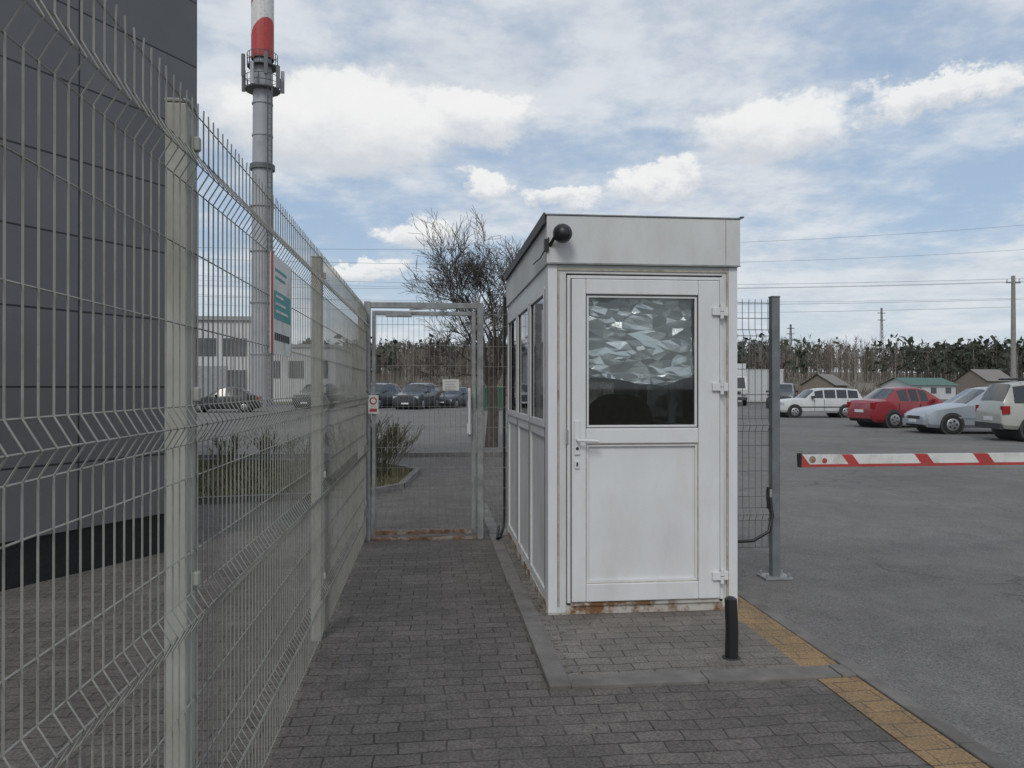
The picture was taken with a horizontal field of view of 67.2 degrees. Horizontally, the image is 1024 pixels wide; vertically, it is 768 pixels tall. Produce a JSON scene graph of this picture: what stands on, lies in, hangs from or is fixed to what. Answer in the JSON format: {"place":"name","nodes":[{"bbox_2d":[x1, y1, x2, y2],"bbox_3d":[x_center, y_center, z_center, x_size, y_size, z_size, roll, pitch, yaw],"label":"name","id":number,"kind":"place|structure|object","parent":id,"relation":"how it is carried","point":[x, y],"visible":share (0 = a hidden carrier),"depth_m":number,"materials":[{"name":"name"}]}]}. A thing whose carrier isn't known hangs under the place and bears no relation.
{"place":"outdoors","nodes":[
{"label":"outdoors","id":0,"kind":"place"},
{"bbox_2d":[0,456,933,767],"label":"paved walkway","id":1,"kind":"structure","parent":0,"point":[486,696],"depth_m":3.83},
{"bbox_2d":[0,513,163,591],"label":"plinth","id":2,"kind":"structure","parent":1,"relation":"on","point":[12,566],"depth_m":6.15,"materials":[{"name":"black stone"}]},
{"bbox_2d":[0,0,196,542],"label":"facade","id":3,"kind":"structure","parent":2,"relation":"on","point":[166,30],"depth_m":6.18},
{"bbox_2d":[0,0,368,767],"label":"wire fence","id":4,"kind":"object","parent":1,"relation":"on","point":[180,572],"visible":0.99,"depth_m":2.06,"materials":[{"name":"grey metal"}]},
{"bbox_2d":[270,251,290,356],"bbox_3d":[-0.946,-0.313,3.161,0.008,0.390,0.420,0,0,-6],"label":"company sign","id":5,"kind":"object","parent":4,"relation":"attached to","point":[280,306],"visible":1,"depth_m":3.13,"materials":[{"name":"white paint"}]},
{"bbox_2d":[364,301,508,540],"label":"pedestrian gate","id":6,"kind":"structure","parent":4,"relation":"attached to","point":[369,305],"depth_m":7.55,"materials":[{"name":"metal"}]},
{"bbox_2d":[368,395,378,413],"bbox_3d":[-1.344,0.199,7.457,0.100,0.180,0.008,0,0,-6],"label":"no entry sign","id":7,"kind":"object","parent":6,"relation":"attached to","point":[373,404],"visible":1,"depth_m":7.46,"materials":[{"name":"white metal"}]},
{"bbox_2d":[443,379,458,390],"bbox_3d":[-0.600,0.009,7.560,0.160,0.110,0.006,0,0,-6],"label":"notice sign","id":8,"kind":"object","parent":6,"relation":"attached to","point":[450,384],"visible":1,"depth_m":7.56,"materials":[{"name":"white paint"}]},
{"bbox_2d":[196,457,412,496],"bbox_3d":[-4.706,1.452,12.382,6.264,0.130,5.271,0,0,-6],"label":"grass","id":9,"kind":"structure","parent":1,"relation":"on","point":[397,473],"depth_m":12.16,"materials":[{"name":"green plant"}]},
{"bbox_2d":[205,433,257,467],"bbox_3d":[-5.093,1.206,14.051,0.876,0.644,0.746,0,0,-6],"label":"shrub","id":10,"kind":"object","parent":9,"relation":"on","point":[220,449],"visible":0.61,"depth_m":14.03,"materials":[{"name":"green plant"}]},
{"bbox_2d":[247,427,297,468],"bbox_3d":[-4.272,1.138,13.963,0.940,0.780,0.774,0,0,-38],"label":"shrub","id":11,"kind":"object","parent":9,"relation":"on","point":[269,446],"visible":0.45,"depth_m":13.89,"materials":[{"name":"green plant"}]},
{"bbox_2d":[278,436,327,465],"bbox_3d":[-3.835,1.211,14.100,0.858,0.633,0.621,0,0,4],"label":"shrub","id":12,"kind":"object","parent":9,"relation":"on","point":[299,450],"visible":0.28,"depth_m":13.97,"materials":[{"name":"green plant"}]},
{"bbox_2d":[325,429,385,478],"bbox_3d":[-2.529,1.055,12.262,1.073,0.932,1.013,0,0,3],"label":"shrub","id":13,"kind":"object","parent":9,"relation":"on","point":[326,436],"visible":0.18,"depth_m":12.15,"materials":[{"name":"green plant"}]},
{"bbox_2d":[327,413,422,476],"bbox_3d":[-2.175,1.002,12.624,1.281,1.042,1.390,0,0,30],"label":"shrub","id":14,"kind":"object","parent":9,"relation":"on","point":[391,439],"visible":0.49,"depth_m":12.53,"materials":[{"name":"green plant"}]},
{"bbox_2d":[272,538,846,766],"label":"litter","id":15,"kind":"object","parent":1,"relation":"on","point":[738,741],"visible":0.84,"depth_m":4.34,"materials":[{"name":"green plant"}]},
{"bbox_2d":[738,596,989,767],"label":"tactile paving strip","id":16,"kind":"object","parent":1,"relation":"on","point":[927,743],"visible":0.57,"depth_m":3.62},
{"bbox_2d":[196,404,1023,767],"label":"asphalt parking lot","id":17,"kind":"structure","parent":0,"point":[908,580],"depth_m":7.09,"materials":[{"name":"grey asphalt"}]},
{"bbox_2d":[196,387,262,412],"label":"dark sedan car","id":18,"kind":"object","parent":17,"relation":"on","point":[202,408],"visible":0.44,"depth_m":45.29,"materials":[{"name":"black paint"}]},
{"bbox_2d":[241,0,284,405],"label":"telecom chimney tower","id":19,"kind":"structure","parent":17,"relation":"on","point":[260,87],"depth_m":59.37,"materials":[{"name":"grey metal"}]},
{"bbox_2d":[196,458,420,503],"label":"bed kerb","id":20,"kind":"structure","parent":17,"relation":"on","point":[400,484],"depth_m":10.33,"materials":[{"name":"concrete"}]},
{"bbox_2d":[292,383,331,407],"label":"black suv car","id":21,"kind":"object","parent":17,"relation":"on","point":[308,397],"visible":0.14,"depth_m":53.42,"materials":[{"name":"paint"}]},
{"bbox_2d":[332,383,355,406],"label":"black suv car","id":22,"kind":"object","parent":17,"relation":"on","point":[342,394],"visible":0.13,"depth_m":55.45,"materials":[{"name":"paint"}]},
{"bbox_2d":[350,383,400,408],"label":"dark suv car","id":23,"kind":"object","parent":17,"relation":"on","point":[386,392],"visible":0.29,"depth_m":54.42,"materials":[{"name":"grey paint"}]},
{"bbox_2d":[393,383,440,408],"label":"black suv car","id":24,"kind":"object","parent":17,"relation":"on","point":[421,395],"visible":0.84,"depth_m":51.56,"materials":[{"name":"paint"}]},
{"bbox_2d":[438,387,471,407],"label":"dark sedan car","id":25,"kind":"object","parent":17,"relation":"on","point":[447,400],"visible":0.63,"depth_m":55.72,"materials":[{"name":"grey paint"}]},
{"bbox_2d":[398,205,524,446],"bbox_3d":[-0.173,-1.267,19.534,5.273,5.703,4.922,0,0,-6],"label":"bare tree","id":26,"kind":"object","parent":17,"relation":"on","point":[479,272],"visible":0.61,"depth_m":18.55,"materials":[{"name":"brown plant"}]},
{"bbox_2d":[196,402,765,458],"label":"kerb","id":27,"kind":"structure","parent":17,"relation":"on","point":[444,454],"depth_m":16.42,"materials":[{"name":"concrete"}]},
{"bbox_2d":[476,387,502,408],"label":"green waste container","id":28,"kind":"object","parent":17,"relation":"on","point":[500,398],"visible":0.25,"depth_m":49.47,"materials":[{"name":"paint"}]},
{"bbox_2d":[737,364,746,405],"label":"white box truck","id":29,"kind":"object","parent":17,"relation":"on","point":[739,381],"visible":0.35,"depth_m":61.00,"materials":[{"name":"metal"}]},
{"bbox_2d":[483,503,1015,767],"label":"kerb","id":30,"kind":"structure","parent":17,"relation":"on","point":[556,676],"depth_m":3.95,"materials":[{"name":"concrete"}]},
{"bbox_2d":[738,296,792,580],"bbox_3d":[1.814,0.414,6.017,0.714,2.206,0.180,0,0,-6],"label":"gate post","id":31,"kind":"object","parent":17,"relation":"on","point":[773,507],"visible":0.98,"depth_m":6.01,"materials":[{"name":"grey metal"}]},
{"bbox_2d":[737,299,770,547],"bbox_3d":[1.735,0.309,6.026,0.610,1.953,0.040,0,0,-6],"label":"side fence","id":32,"kind":"object","parent":31,"relation":"attached to","point":[756,425],"visible":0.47,"depth_m":6.05,"materials":[{"name":"grey metal"}]},
{"bbox_2d":[766,383,797,407],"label":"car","id":33,"kind":"object","parent":17,"relation":"on","point":[788,390],"visible":0.34,"depth_m":54.20,"materials":[{"name":"paint"}]},
{"bbox_2d":[780,388,861,417],"bbox_3d":[15.056,0.943,38.147,4.175,1.508,1.920,0,0,0],"label":"white estate car","id":34,"kind":"object","parent":17,"relation":"on","point":[830,402],"visible":0.72,"depth_m":37.38,"materials":[{"name":"paint"}]},
{"bbox_2d":[847,387,943,427],"bbox_3d":[15.001,0.882,28.993,4.325,1.558,2.060,0,0,-10],"label":"red sedan car","id":35,"kind":"object","parent":17,"relation":"on","point":[887,407],"visible":0.6,"depth_m":28.16,"materials":[{"name":"paint"}]},
{"bbox_2d":[902,387,987,433],"bbox_3d":[15.248,0.867,25.098,4.325,1.558,2.060,0,0,2],"label":"silver sedan car","id":36,"kind":"object","parent":17,"relation":"on","point":[955,414],"visible":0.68,"depth_m":24.41,"materials":[{"name":"paint"}]},
{"bbox_2d":[975,378,1023,441],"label":"beige offroad car","id":37,"kind":"object","parent":17,"relation":"on","point":[999,409],"visible":1,"depth_m":21.22,"materials":[{"name":"paint"}]},
{"bbox_2d":[1006,276,1020,381],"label":"utility pole","id":38,"kind":"object","parent":17,"relation":"on","point":[1013,373],"visible":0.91,"depth_m":51.87,"materials":[{"name":"concrete"}]},
{"bbox_2d":[199,225,1023,312],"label":"overhead power lines","id":39,"kind":"object","parent":38,"relation":"attached to","point":[737,284],"visible":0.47,"depth_m":68.03,"materials":[{"name":"metal"}]},
{"bbox_2d":[197,0,1023,373],"label":"sky","id":40,"kind":"structure","parent":0,"point":[810,120],"materials":[{"name":"blue"}]},
{"bbox_2d":[275,395,948,402],"bbox_3d":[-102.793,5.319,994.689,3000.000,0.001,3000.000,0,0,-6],"label":"ground","id":41,"kind":"structure","parent":0,"point":[592,399],"depth_m":92.08,"materials":[{"name":"grey asphalt"}]},
{"bbox_2d":[196,316,344,401],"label":"white industrial hall","id":42,"kind":"structure","parent":41,"relation":"on","point":[210,354],"depth_m":77.51,"materials":[{"name":"white metal"}]},
{"bbox_2d":[196,338,326,396],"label":"windows","id":43,"kind":"structure","parent":42,"relation":"in","point":[199,339],"depth_m":77.37,"materials":[{"name":"grey glass"}]},
{"bbox_2d":[355,375,982,397],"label":"roadside scrub","id":44,"kind":"object","parent":41,"relation":"on","point":[464,383],"visible":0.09,"depth_m":158.36,"materials":[{"name":"plant"}]},
{"bbox_2d":[738,369,783,401],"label":"shipping container","id":45,"kind":"object","parent":41,"relation":"on","point":[754,381],"visible":0.45,"depth_m":73.57,"materials":[{"name":"white metal"}]},
{"bbox_2d":[801,374,848,389],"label":"wooden hut","id":46,"kind":"object","parent":41,"relation":"on","point":[824,381],"visible":0.61,"depth_m":97.36,"materials":[{"name":"brown wood"}]},
{"bbox_2d":[955,370,1009,391],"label":"walls","id":47,"kind":"structure","parent":41,"relation":"on","point":[970,378],"depth_m":135.96,"materials":[{"name":"brown wood"}]},
{"bbox_2d":[954,369,1009,380],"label":"roof","id":48,"kind":"structure","parent":47,"relation":"on","point":[991,374],"depth_m":136.08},
{"bbox_2d":[500,526,799,674],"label":"booth pavement","id":49,"kind":"structure","parent":0,"point":[659,641],"depth_m":4.50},
{"bbox_2d":[496,212,743,614],"bbox_3d":[0.684,0.207,6.365,1.460,2.634,2.956,0,0,-6],"label":"security booth","id":50,"kind":"object","parent":49,"relation":"on","point":[622,498],"visible":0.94,"depth_m":5.10,"materials":[{"name":"white plastic"}]},
{"bbox_2d":[509,297,542,418],"bbox_3d":[0.102,-0.175,6.405,0.012,0.850,2.402,0,0,-6],"label":"left window glass","id":51,"kind":"structure","parent":50,"relation":"in","point":[537,308],"depth_m":6.25,"materials":[{"name":"glass"}]},
{"bbox_2d":[722,596,740,660],"bbox_3d":[1.203,1.353,4.226,0.097,0.368,0.100,0,0,-6],"label":"bollard","id":52,"kind":"object","parent":49,"relation":"on","point":[731,631],"visible":0.91,"depth_m":4.20,"materials":[{"name":"black metal"}]},
{"bbox_2d":[371,369,1023,394],"bbox_3d":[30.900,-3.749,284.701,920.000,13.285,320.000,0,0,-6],"label":"hill","id":53,"kind":"structure","parent":0,"point":[867,384],"depth_m":227.61,"materials":[{"name":"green plant"}]},
{"bbox_2d":[301,333,1023,382],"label":"forest","id":54,"kind":"object","parent":53,"relation":"on","point":[942,360],"visible":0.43,"depth_m":228.66,"materials":[{"name":"plant"}]},
{"bbox_2d":[787,324,794,374],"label":"lattice mast","id":55,"kind":"object","parent":53,"relation":"on","point":[790,333],"visible":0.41,"depth_m":313.10,"materials":[{"name":"metal"}]},
{"bbox_2d":[880,308,882,349],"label":"lattice mast","id":56,"kind":"object","parent":53,"relation":"on","point":[881,319],"visible":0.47,"depth_m":306.56,"materials":[{"name":"metal"}]},
{"bbox_2d":[797,453,1023,467],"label":"barrier arm","id":57,"kind":"object","parent":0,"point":[873,460],"visible":1,"depth_m":6.13},
{"bbox_2d":[879,378,957,398],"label":"green roof shed","id":58,"kind":"structure","parent":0,"point":[940,388],"depth_m":93.84,"materials":[{"name":"metal"}]},
{"bbox_2d":[916,387,950,392],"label":"windows","id":59,"kind":"structure","parent":58,"relation":"in","point":[933,389],"depth_m":93.30,"materials":[{"name":"grey glass"}]}
]}

